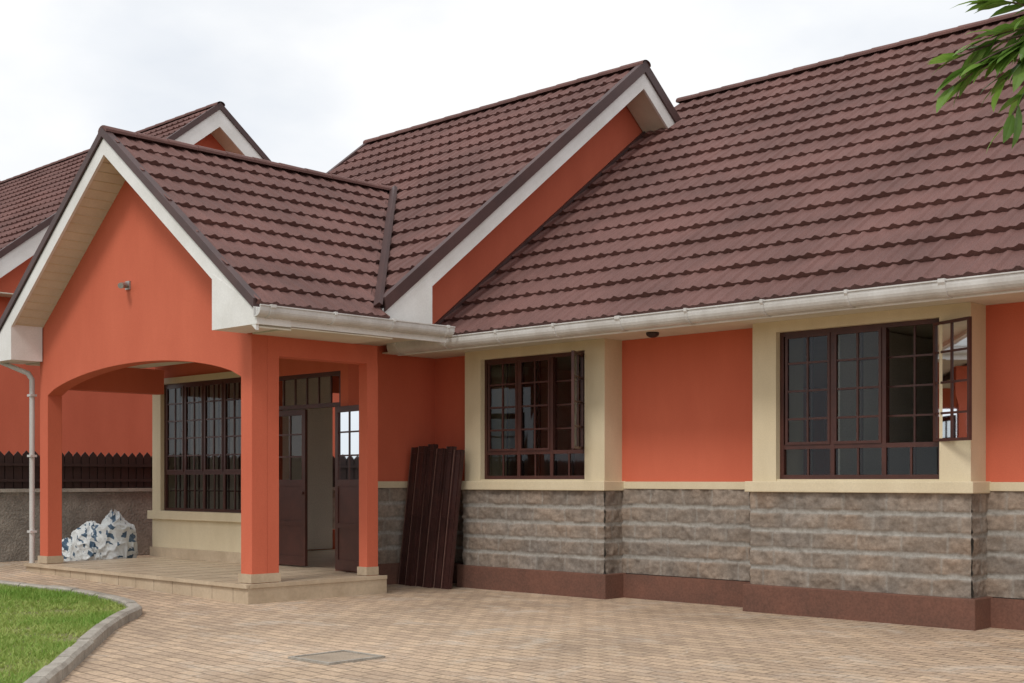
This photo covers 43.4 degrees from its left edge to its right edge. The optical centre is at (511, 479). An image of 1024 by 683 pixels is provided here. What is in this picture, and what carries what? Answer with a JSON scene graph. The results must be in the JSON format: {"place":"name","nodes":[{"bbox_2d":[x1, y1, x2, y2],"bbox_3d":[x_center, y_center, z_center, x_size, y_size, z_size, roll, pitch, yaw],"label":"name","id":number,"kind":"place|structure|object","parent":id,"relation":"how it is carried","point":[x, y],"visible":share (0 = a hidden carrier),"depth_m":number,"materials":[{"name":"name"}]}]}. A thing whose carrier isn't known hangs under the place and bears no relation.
{"place":"outdoors","nodes":[
{"label":"outdoors","id":0,"kind":"place"},
{"bbox_2d":[0,322,41,363],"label":"porch eave box","id":1,"kind":"object","parent":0,"point":[20,344],"visible":1,"depth_m":16.73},
{"bbox_2d":[0,583,127,682],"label":"lawn","id":2,"kind":"structure","parent":0,"point":[70,637],"depth_m":10.66,"materials":[{"name":"plant"}]},
{"bbox_2d":[40,180,266,583],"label":"porch gable wall","id":3,"kind":"structure","parent":0,"point":[99,322],"depth_m":15.21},
{"bbox_2d":[115,135,389,318],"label":"porch roof tiles","id":4,"kind":"object","parent":3,"relation":"on","point":[281,237],"visible":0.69,"depth_m":14.82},
{"bbox_2d":[0,363,34,562],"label":"downpipe","id":5,"kind":"object","parent":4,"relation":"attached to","point":[28,374],"visible":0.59,"depth_m":17.00,"materials":[{"name":"plastic"}]},
{"bbox_2d":[0,128,102,330],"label":"roof edge trim","id":6,"kind":"structure","parent":4,"relation":"attached to","point":[57,216],"depth_m":15.76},
{"bbox_2d":[0,138,104,333],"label":"porch left barge board","id":7,"kind":"object","parent":4,"relation":"attached to","point":[80,191],"visible":1,"depth_m":15.74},
{"bbox_2d":[15,157,124,328],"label":"porch rake soffit","id":8,"kind":"structure","parent":4,"relation":"attached to","point":[91,212],"depth_m":15.93,"materials":[{"name":"paint"}]},
{"bbox_2d":[17,162,122,326],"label":"rake soffit battens","id":9,"kind":"object","parent":8,"relation":"attached to","point":[72,249],"visible":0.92,"depth_m":15.92,"materials":[{"name":"beige paint"}]},
{"bbox_2d":[69,368,163,394],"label":"porch side beam","id":10,"kind":"structure","parent":4,"relation":"attached to","point":[137,381],"depth_m":17.68,"materials":[{"name":"orange paint"}]},
{"bbox_2d":[101,127,260,306],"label":"porch right verge trim","id":11,"kind":"structure","parent":4,"relation":"attached to","point":[206,246],"depth_m":13.71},
{"bbox_2d":[104,140,258,329],"bbox_3d":[-3.629,-2.736,13.875,3.050,2.488,0.035,0,0,44],"label":"porch right barge board","id":12,"kind":"object","parent":4,"relation":"attached to","point":[176,229],"visible":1,"depth_m":13.97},
{"bbox_2d":[26,327,392,367],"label":"porch soffit","id":13,"kind":"structure","parent":4,"relation":"attached to","point":[319,335],"depth_m":13.86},
{"bbox_2d":[98,125,397,191],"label":"porch ridge caps","id":14,"kind":"object","parent":4,"relation":"on","point":[201,149],"visible":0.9,"depth_m":16.20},
{"bbox_2d":[212,274,290,332],"bbox_3d":[-2.677,-1.842,13.212,0.800,0.584,0.420,0,0,44],"label":"porch eave box","id":15,"kind":"object","parent":4,"relation":"attached to","point":[232,310],"visible":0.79,"depth_m":13.12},
{"bbox_2d":[279,337,376,364],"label":"porch side beam","id":16,"kind":"structure","parent":4,"relation":"attached to","point":[317,350],"depth_m":14.32,"materials":[{"name":"orange paint"}]},
{"bbox_2d":[291,321,445,342],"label":"porch fascia","id":17,"kind":"structure","parent":4,"relation":"attached to","point":[326,327],"depth_m":13.82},
{"bbox_2d":[253,304,454,336],"bbox_3d":[-1.605,-1.678,13.675,0.132,0.112,2.630,0,0,44],"label":"porch gutter","id":18,"kind":"object","parent":17,"relation":"attached to","point":[323,317],"visible":0.96,"depth_m":13.56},
{"bbox_2d":[373,185,396,307],"bbox_3d":[-1.557,-2.988,16.006,0.105,2.234,4.088,0,0,-3],"label":"valley flashing","id":19,"kind":"object","parent":4,"relation":"attached to","point":[381,278],"visible":1,"depth_m":15.55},
{"bbox_2d":[267,335,278,582],"bbox_3d":[-2.631,-0.120,13.864,0.198,2.840,0.150,0,0,44],"label":"porch pillar return","id":20,"kind":"object","parent":3,"relation":"attached to","point":[272,454],"visible":0.5,"depth_m":13.79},
{"bbox_2d":[283,549,334,568],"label":"room floor","id":21,"kind":"structure","parent":0,"point":[322,558],"depth_m":18.14,"materials":[{"name":"tile"}]},
{"bbox_2d":[335,405,358,571],"bbox_3d":[-1.922,0.100,15.297,0.070,1.960,0.660,0,0,-36],"label":"door","id":22,"kind":"structure","parent":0,"point":[347,525],"depth_m":15.34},
{"bbox_2d":[359,363,377,575],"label":"porch rear pillar","id":23,"kind":"structure","parent":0,"point":[368,465],"depth_m":14.78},
{"bbox_2d":[381,277,431,323],"bbox_3d":[-1.325,-1.988,14.582,0.440,0.656,0.740,0,0,44],"label":"wing eave box","id":24,"kind":"object","parent":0,"point":[414,305],"visible":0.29,"depth_m":14.51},
{"bbox_2d":[454,490,463,561],"bbox_3d":[-0.690,0.565,16.123,0.870,0.930,0.034,0,0,44],"label":"recess stone","id":25,"kind":"object","parent":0,"point":[459,548],"visible":0.12,"depth_m":16.08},
{"bbox_2d":[0,555,1023,682],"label":"paving","id":26,"kind":"structure","parent":0,"point":[418,634],"depth_m":10.22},
{"bbox_2d":[70,520,100,560],"bbox_3d":[-6.096,0.895,18.557,0.592,0.610,0.708,0,0,-22],"label":"plastic sack","id":27,"kind":"object","parent":26,"relation":"on","point":[83,547],"visible":0.55,"depth_m":18.29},
{"bbox_2d":[94,509,137,559],"bbox_3d":[-5.708,0.809,18.477,0.678,0.781,0.623,0,0,44],"label":"plastic sack","id":28,"kind":"object","parent":26,"relation":"on","point":[115,536],"visible":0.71,"depth_m":18.26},
{"bbox_2d":[26,557,386,604],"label":"porch floor","id":29,"kind":"structure","parent":26,"relation":"on","point":[289,593],"depth_m":14.71,"materials":[{"name":"tile"}]},
{"bbox_2d":[152,371,240,552],"bbox_3d":[-4.208,-0.170,17.741,2.470,2.540,0.230,0,0,44],"label":"wing window surround","id":30,"kind":"object","parent":29,"relation":"on","point":[206,535],"visible":0.34,"depth_m":18.19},
{"bbox_2d":[147,510,240,521],"bbox_3d":[-4.229,0.500,17.719,2.550,0.120,0.290,0,0,44],"label":"wing window sill","id":31,"kind":"structure","parent":30,"relation":"attached to","point":[200,516],"depth_m":17.63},
{"bbox_2d":[164,377,240,512],"bbox_3d":[-4.222,-0.460,17.712,2.050,1.800,0.050,0,0,44],"label":"porch window frame","id":32,"kind":"object","parent":30,"relation":"attached to","point":[185,474],"visible":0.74,"depth_m":17.78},
{"bbox_2d":[166,386,183,471],"bbox_3d":[-4.761,-0.716,18.215,0.448,1.204,0.030,0,0,44],"label":"porch window casement","id":33,"kind":"object","parent":32,"relation":"attached to","point":[175,421],"visible":1,"depth_m":18.21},
{"bbox_2d":[185,384,202,471],"bbox_3d":[-4.409,-0.716,17.872,0.448,1.204,0.030,0,0,44],"label":"porch window casement","id":34,"kind":"object","parent":32,"relation":"attached to","point":[186,426],"visible":1,"depth_m":17.87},
{"bbox_2d":[170,383,240,508],"bbox_3d":[-4.182,-0.460,17.753,1.966,1.716,0.022,0,0,44],"label":"porch window security grille","id":35,"kind":"object","parent":32,"relation":"attached to","point":[218,490],"visible":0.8,"depth_m":17.75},
{"bbox_2d":[204,382,222,470],"bbox_3d":[-4.057,-0.716,17.530,0.448,1.204,0.030,0,0,44],"label":"porch window casement","id":36,"kind":"object","parent":32,"relation":"attached to","point":[205,426],"visible":1,"depth_m":17.52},
{"bbox_2d":[224,380,240,470],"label":"porch window casement","id":37,"kind":"object","parent":32,"relation":"attached to","point":[234,435],"visible":0.65,"depth_m":17.19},
{"bbox_2d":[43,558,363,592],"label":"porch tile joints","id":38,"kind":"object","parent":29,"relation":"attached to","point":[196,570],"visible":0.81,"depth_m":15.75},
{"bbox_2d":[24,563,386,588],"bbox_3d":[-3.930,1.115,15.853,5.120,0.040,1.910,0,0,44],"label":"porch step edge","id":39,"kind":"object","parent":29,"relation":"attached to","point":[234,585],"visible":1,"depth_m":14.35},
{"bbox_2d":[38,556,378,583],"bbox_3d":[-3.892,1.047,15.899,4.890,0.094,1.750,0,0,44],"label":"pillar tile skirt","id":40,"kind":"object","parent":29,"relation":"on","point":[262,578],"visible":1,"depth_m":13.83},
{"bbox_2d":[155,344,360,564],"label":"wing front wall","id":41,"kind":"structure","parent":29,"relation":"on","point":[349,384],"depth_m":16.18,"materials":[{"name":"orange paint"}]},
{"bbox_2d":[150,546,240,562],"bbox_3d":[-4.295,1.030,17.651,2.550,0.140,0.019,0,0,44],"label":"wing skirting","id":42,"kind":"object","parent":41,"relation":"attached to","point":[209,555],"visible":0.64,"depth_m":17.67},
{"bbox_2d":[279,409,307,565],"bbox_3d":[-2.820,0.100,16.321,0.660,1.960,0.070,0,0,44],"label":"door","id":43,"kind":"structure","parent":41,"relation":"attached to","point":[293,522],"depth_m":16.26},
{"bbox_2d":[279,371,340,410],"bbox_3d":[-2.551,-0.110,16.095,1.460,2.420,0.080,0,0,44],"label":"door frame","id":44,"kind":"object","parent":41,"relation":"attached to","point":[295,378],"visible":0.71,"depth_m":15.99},
{"bbox_2d":[510,365,584,475],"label":"room partitions","id":45,"kind":"object","parent":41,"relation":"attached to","point":[563,415],"depth_m":18.25,"materials":[{"name":"paint"}]},
{"bbox_2d":[288,650,384,664],"bbox_3d":[-1.276,1.302,9.373,0.480,0.036,0.520,0,0,44],"label":"manhole cover","id":46,"kind":"object","parent":26,"relation":"on","point":[336,657],"visible":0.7,"depth_m":9.33,"materials":[{"name":"concrete"}]},
{"bbox_2d":[335,563,416,584],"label":"wing side plinth","id":47,"kind":"structure","parent":26,"relation":"on","point":[390,571],"depth_m":15.83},
{"bbox_2d":[378,488,406,563],"bbox_3d":[-1.455,0.565,15.935,0.036,0.930,1.420,0,0,44],"label":"wing side stone","id":48,"kind":"object","parent":47,"relation":"on","point":[391,507],"visible":0.28,"depth_m":15.89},
{"bbox_2d":[361,344,434,480],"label":"wing side wall","id":49,"kind":"structure","parent":26,"relation":"on","point":[406,403],"depth_m":16.05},
{"bbox_2d":[398,444,464,588],"bbox_3d":[-0.991,0.434,15.655,0.904,1.744,0.335,0,0,44],"label":"stack of boards","id":50,"kind":"object","parent":26,"relation":"on","point":[430,526],"visible":0.98,"depth_m":15.61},
{"bbox_2d":[435,356,464,480],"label":"recess wall","id":51,"kind":"structure","parent":26,"relation":"on","point":[449,401],"depth_m":16.24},
{"bbox_2d":[457,564,626,598],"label":"bay plinth","id":52,"kind":"structure","parent":26,"relation":"on","point":[582,585],"depth_m":14.62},
{"bbox_2d":[462,490,604,573],"bbox_3d":[0.204,0.580,14.834,2.234,0.920,0.035,0,0,44],"label":"bay stone front","id":53,"kind":"object","parent":52,"relation":"on","point":[557,530],"visible":1,"depth_m":14.77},
{"bbox_2d":[461,481,624,490],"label":"bay sill","id":54,"kind":"structure","parent":53,"relation":"on","point":[555,485],"depth_m":14.60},
{"bbox_2d":[605,491,622,573],"bbox_3d":[1.132,0.580,14.171,0.031,0.920,0.320,0,0,44],"label":"bay stone","id":55,"kind":"object","parent":52,"relation":"on","point":[613,534],"visible":1,"depth_m":14.16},
{"bbox_2d":[465,339,621,480],"bbox_3d":[0.395,-0.764,15.030,2.210,1.559,0.500,0,0,44],"label":"bay surround","id":56,"kind":"object","parent":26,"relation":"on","point":[603,409],"visible":0.79,"depth_m":14.28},
{"bbox_2d":[481,479,584,480],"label":"bay inner sill","id":57,"kind":"structure","parent":56,"relation":"in","point":[532,479],"depth_m":14.84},
{"bbox_2d":[485,351,584,478],"bbox_3d":[0.280,-0.723,14.925,1.650,1.435,0.050,0,0,44],"label":"bay window frame","id":58,"kind":"object","parent":56,"relation":"in","point":[552,451],"visible":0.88,"depth_m":14.95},
{"bbox_2d":[488,361,516,450],"bbox_3d":[-0.106,-0.869,15.278,0.478,1.059,0.030,0,0,44],"label":"bay window casement","id":59,"kind":"object","parent":58,"relation":"attached to","point":[489,403],"visible":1,"depth_m":15.27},
{"bbox_2d":[519,358,549,450],"bbox_3d":[0.268,-0.869,14.914,0.478,1.059,0.030,0,0,44],"label":"bay window casement","id":60,"kind":"object","parent":58,"relation":"attached to","point":[521,405],"visible":1,"depth_m":14.91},
{"bbox_2d":[491,358,584,475],"bbox_3d":[0.319,-0.723,14.966,1.566,1.351,0.022,0,0,44],"label":"bay window security grille","id":61,"kind":"object","parent":58,"relation":"attached to","point":[539,417],"visible":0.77,"depth_m":14.97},
{"bbox_2d":[571,350,583,448],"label":"bay window casement","id":62,"kind":"object","parent":58,"relation":"attached to","point":[573,377],"visible":1,"depth_m":14.14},
{"bbox_2d":[382,292,1023,388],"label":"ceiling","id":63,"kind":"structure","parent":56,"relation":"on","point":[820,354],"depth_m":13.69,"materials":[{"name":"paint"}]},
{"bbox_2d":[623,573,749,606],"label":"recess plinth","id":64,"kind":"structure","parent":26,"relation":"on","point":[691,590],"depth_m":13.62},
{"bbox_2d":[743,583,992,630],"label":"bay plinth","id":65,"kind":"structure","parent":26,"relation":"on","point":[973,614],"depth_m":11.77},
{"bbox_2d":[749,492,971,597],"bbox_3d":[3.169,0.580,11.951,2.264,0.920,0.037,0,0,44],"label":"bay stone front","id":66,"kind":"object","parent":65,"relation":"on","point":[910,543],"visible":1,"depth_m":11.87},
{"bbox_2d":[745,481,990,493],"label":"bay sill","id":67,"kind":"structure","parent":66,"relation":"on","point":[966,487],"depth_m":11.77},
{"bbox_2d":[971,493,987,597],"bbox_3d":[4.106,0.580,11.278,0.030,0.920,0.320,0,0,44],"label":"bay stone","id":68,"kind":"object","parent":65,"relation":"on","point":[979,538],"visible":1,"depth_m":11.27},
{"bbox_2d":[753,302,985,480],"bbox_3d":[3.359,-0.764,12.147,2.240,1.559,0.500,0,0,44],"label":"bay surround","id":69,"kind":"object","parent":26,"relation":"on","point":[964,460],"visible":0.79,"depth_m":12.34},
{"bbox_2d":[777,479,938,480],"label":"bay inner sill","id":70,"kind":"structure","parent":69,"relation":"attached to","point":[857,479],"depth_m":11.95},
{"bbox_2d":[780,318,938,478],"bbox_3d":[3.244,-0.723,12.043,1.680,1.435,0.050,0,0,44],"label":"bay window frame","id":71,"kind":"object","parent":69,"relation":"in","point":[884,445],"visible":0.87,"depth_m":12.11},
{"bbox_2d":[785,332,829,444],"bbox_3d":[2.851,-0.869,12.402,0.488,1.059,0.030,0,0,44],"label":"bay window casement","id":72,"kind":"object","parent":71,"relation":"attached to","point":[787,391],"visible":1,"depth_m":12.39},
{"bbox_2d":[834,328,881,443],"bbox_3d":[3.233,-0.869,12.031,0.488,1.059,0.030,0,0,44],"label":"bay window casement","id":73,"kind":"object","parent":71,"relation":"attached to","point":[857,387],"visible":1,"depth_m":12.02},
{"bbox_2d":[789,326,932,474],"bbox_3d":[3.284,-0.723,12.083,1.596,1.351,0.022,0,0,44],"label":"bay window security grille","id":74,"kind":"object","parent":71,"relation":"attached to","point":[914,385],"visible":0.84,"depth_m":11.89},
{"bbox_2d":[933,316,971,441],"bbox_3d":[3.843,-0.869,11.243,0.030,1.059,0.488,0,0,-19],"label":"bay window casement","id":75,"kind":"object","parent":71,"relation":"attached to","point":[968,411],"visible":1,"depth_m":11.23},
{"bbox_2d":[936,320,966,438],"bbox_3d":[3.843,-0.860,11.243,0.005,1.025,0.436,0,0,-19],"label":"bay window pane","id":76,"kind":"object","parent":75,"relation":"in","point":[959,372],"visible":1,"depth_m":11.21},
{"bbox_2d":[991,597,1023,629],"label":"recess plinth","id":77,"kind":"structure","parent":26,"relation":"on","point":[1007,613],"depth_m":11.21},
{"bbox_2d":[0,0,1023,180],"label":"sky","id":78,"kind":"structure","parent":0,"point":[309,81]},
{"bbox_2d":[404,74,643,294],"bbox_3d":[0.177,-3.580,15.841,0.035,3.900,4.600,0,0,44],"label":"wing front barge board","id":79,"kind":"object","parent":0,"point":[482,230],"visible":0.71,"depth_m":15.86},
{"bbox_2d":[432,106,642,324],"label":"wing gable wall","id":80,"kind":"structure","parent":0,"point":[585,163],"depth_m":16.61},
{"bbox_2d":[643,73,674,127],"bbox_3d":[3.384,-3.580,19.139,0.035,3.900,4.600,0,0,44],"label":"wing back barge board","id":81,"kind":"object","parent":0,"point":[652,96],"visible":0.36,"depth_m":17.69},
{"bbox_2d":[622,328,752,580],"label":"recess wall","id":82,"kind":"structure","parent":0,"point":[687,407],"depth_m":13.66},
{"bbox_2d":[624,482,744,489],"bbox_3d":[1.957,0.060,13.681,1.908,0.079,0.215,0,0,44],"label":"recess band","id":83,"kind":"object","parent":82,"relation":"attached to","point":[686,485],"visible":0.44,"depth_m":13.65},
{"bbox_2d":[622,489,750,580],"bbox_3d":[1.891,0.565,13.613,1.910,0.930,0.035,0,0,44],"label":"recess stone","id":84,"kind":"object","parent":82,"relation":"attached to","point":[701,533],"visible":0.88,"depth_m":13.64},
{"bbox_2d":[803,387,829,474],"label":"walls","id":85,"kind":"structure","parent":0,"point":[821,461],"depth_m":21.63,"materials":[{"name":"grey paint"}]},
{"bbox_2d":[177,377,332,549],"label":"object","id":86,"kind":"object","parent":85,"relation":"attached to","point":[320,478],"visible":0.11,"depth_m":20.12,"materials":[{"name":"paint"}]},
{"bbox_3d":[1.314,-3.777,21.182,5.850,3.700,4.638,0,0,44],"label":"wing","id":87,"kind":"object","parent":85,"relation":"on","visible":0},
{"bbox_2d":[328,111,485,186],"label":"wing roof tiles","id":88,"kind":"object","parent":87,"relation":"on","point":[395,160],"visible":0.22,"depth_m":19.71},
{"bbox_2d":[383,69,631,293],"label":"wing roof tiles","id":89,"kind":"object","parent":87,"relation":"on","point":[456,183],"visible":0.79,"depth_m":17.04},
{"bbox_2d":[363,60,650,143],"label":"wing ridge caps","id":90,"kind":"object","parent":89,"relation":"on","point":[568,84],"visible":0.79,"depth_m":19.16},
{"bbox_2d":[380,60,645,311],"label":"wing front verge trim","id":91,"kind":"structure","parent":87,"relation":"attached to","point":[402,286],"depth_m":15.54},
{"bbox_2d":[434,131,645,324],"bbox_3d":[0.480,-3.370,16.760,0.050,3.361,4.300,0,0,44],"label":"apron flashing strip","id":92,"kind":"object","parent":87,"relation":"attached to","point":[471,292],"visible":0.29,"depth_m":16.55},
{"bbox_2d":[626,90,665,131],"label":"wing rake soffit","id":93,"kind":"structure","parent":87,"relation":"attached to","point":[643,112],"depth_m":17.89,"materials":[{"name":"paint"}]},
{"bbox_2d":[645,61,680,122],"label":"roof edge trim","id":94,"kind":"structure","parent":87,"relation":"attached to","point":[662,95],"depth_m":17.72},
{"bbox_2d":[838,331,937,474],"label":"room wall","id":95,"kind":"structure","parent":0,"point":[901,399],"depth_m":13.39,"materials":[{"name":"paint"}]},
{"bbox_2d":[986,302,1023,598],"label":"recess wall","id":96,"kind":"structure","parent":0,"point":[1004,392],"depth_m":11.28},
{"bbox_2d":[986,491,1023,598],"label":"recess stone","id":97,"kind":"object","parent":96,"relation":"attached to","point":[1005,545],"visible":1,"depth_m":11.26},
{"bbox_2d":[990,482,1023,490],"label":"recess band","id":98,"kind":"object","parent":96,"relation":"attached to","point":[1006,486],"visible":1,"depth_m":11.23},
{"bbox_3d":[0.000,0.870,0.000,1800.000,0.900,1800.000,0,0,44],"label":"ground","id":99,"kind":"structure","parent":0,"visible":0},
{"bbox_2d":[0,580,142,682],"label":"kerb","id":100,"kind":"structure","parent":99,"relation":"on","point":[63,665],"depth_m":10.08,"materials":[{"name":"concrete"}]},
{"bbox_2d":[0,490,334,561],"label":"boundary wall","id":101,"kind":"structure","parent":99,"relation":"on","point":[79,509],"depth_m":19.11,"materials":[{"name":"concrete"}]},
{"bbox_2d":[0,487,334,491],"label":"coping","id":102,"kind":"object","parent":101,"relation":"on","point":[88,490],"visible":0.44,"depth_m":19.30,"materials":[{"name":"concrete"}]},
{"bbox_2d":[0,450,334,488],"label":"picket fence","id":103,"kind":"object","parent":102,"relation":"on","point":[100,470],"visible":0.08,"depth_m":19.39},
{"bbox_2d":[0,133,338,457],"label":"side wall","id":104,"kind":"structure","parent":99,"relation":"on","point":[106,423],"depth_m":23.43,"materials":[{"name":"orange paint"}]},
{"bbox_2d":[211,128,242,154],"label":"rake soffit back","id":105,"kind":"structure","parent":104,"relation":"attached to","point":[223,139],"depth_m":25.39,"materials":[{"name":"paint"}]},
{"bbox_2d":[927,0,1023,152],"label":"leafy tree","id":106,"kind":"object","parent":99,"relation":"on","point":[999,60],"visible":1,"depth_m":5.01,"materials":[{"name":"green plant"}]},
{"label":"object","id":107,"kind":"object","parent":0,"visible":0},
{"bbox_2d":[219,110,262,158],"bbox_3d":[-4.024,-5.146,26.726,0.035,4.108,4.770,0,0,44],"label":"back barge board","id":108,"kind":"object","parent":107,"relation":"attached to","point":[233,134],"visible":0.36,"depth_m":25.28,"materials":[{"name":"white paint"}]},
{"bbox_2d":[220,103,270,160],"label":"back verge trim","id":109,"kind":"structure","parent":107,"relation":"attached to","point":[243,132],"depth_m":25.37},
{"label":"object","id":110,"kind":"object","parent":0,"visible":0},
{"bbox_2d":[0,292,12,297],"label":"eave soffit","id":111,"kind":"structure","parent":110,"relation":"on","point":[3,294],"depth_m":22.11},
{"bbox_2d":[0,109,207,249],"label":"roof tiles front","id":112,"kind":"object","parent":111,"relation":"on","point":[30,201],"visible":0.64,"depth_m":25.85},
{"bbox_2d":[0,102,220,257],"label":"front verge trim","id":113,"kind":"structure","parent":112,"relation":"attached to","point":[26,236],"depth_m":22.49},
{"bbox_2d":[0,101,224,183],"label":"ridge caps","id":114,"kind":"object","parent":112,"relation":"on","point":[87,150],"visible":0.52,"depth_m":27.16,"materials":[{"name":"brown tile"}]},
{"bbox_2d":[0,110,219,277],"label":"front barge board","id":115,"kind":"object","parent":111,"relation":"attached to","point":[17,256],"visible":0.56,"depth_m":22.36,"materials":[{"name":"white paint"}]},
{"bbox_3d":[5.854,-3.535,11.994,14.330,3.849,4.960,0,0,44],"label":"main roof deck","id":116,"kind":"object","parent":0,"visible":0},
{"bbox_2d":[398,290,1023,355],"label":"fascia","id":117,"kind":"structure","parent":116,"relation":"attached to","point":[921,301],"depth_m":12.13,"materials":[{"name":"white paint"}]},
{"bbox_2d":[387,270,1023,354],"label":"gutter","id":118,"kind":"object","parent":117,"relation":"attached to","point":[976,285],"visible":0.94,"depth_m":11.98,"materials":[{"name":"plastic"}]},
{"bbox_2d":[441,16,1023,334],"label":"roof tiles","id":119,"kind":"object","parent":116,"relation":"on","point":[871,171],"visible":0.94,"depth_m":13.98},
{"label":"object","id":120,"kind":"object","parent":116,"relation":"attached to","visible":0},
{"bbox_2d":[676,9,1023,103],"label":"ridge caps","id":121,"kind":"object","parent":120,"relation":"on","point":[904,43],"visible":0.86,"depth_m":16.72,"materials":[{"name":"brown tile"}]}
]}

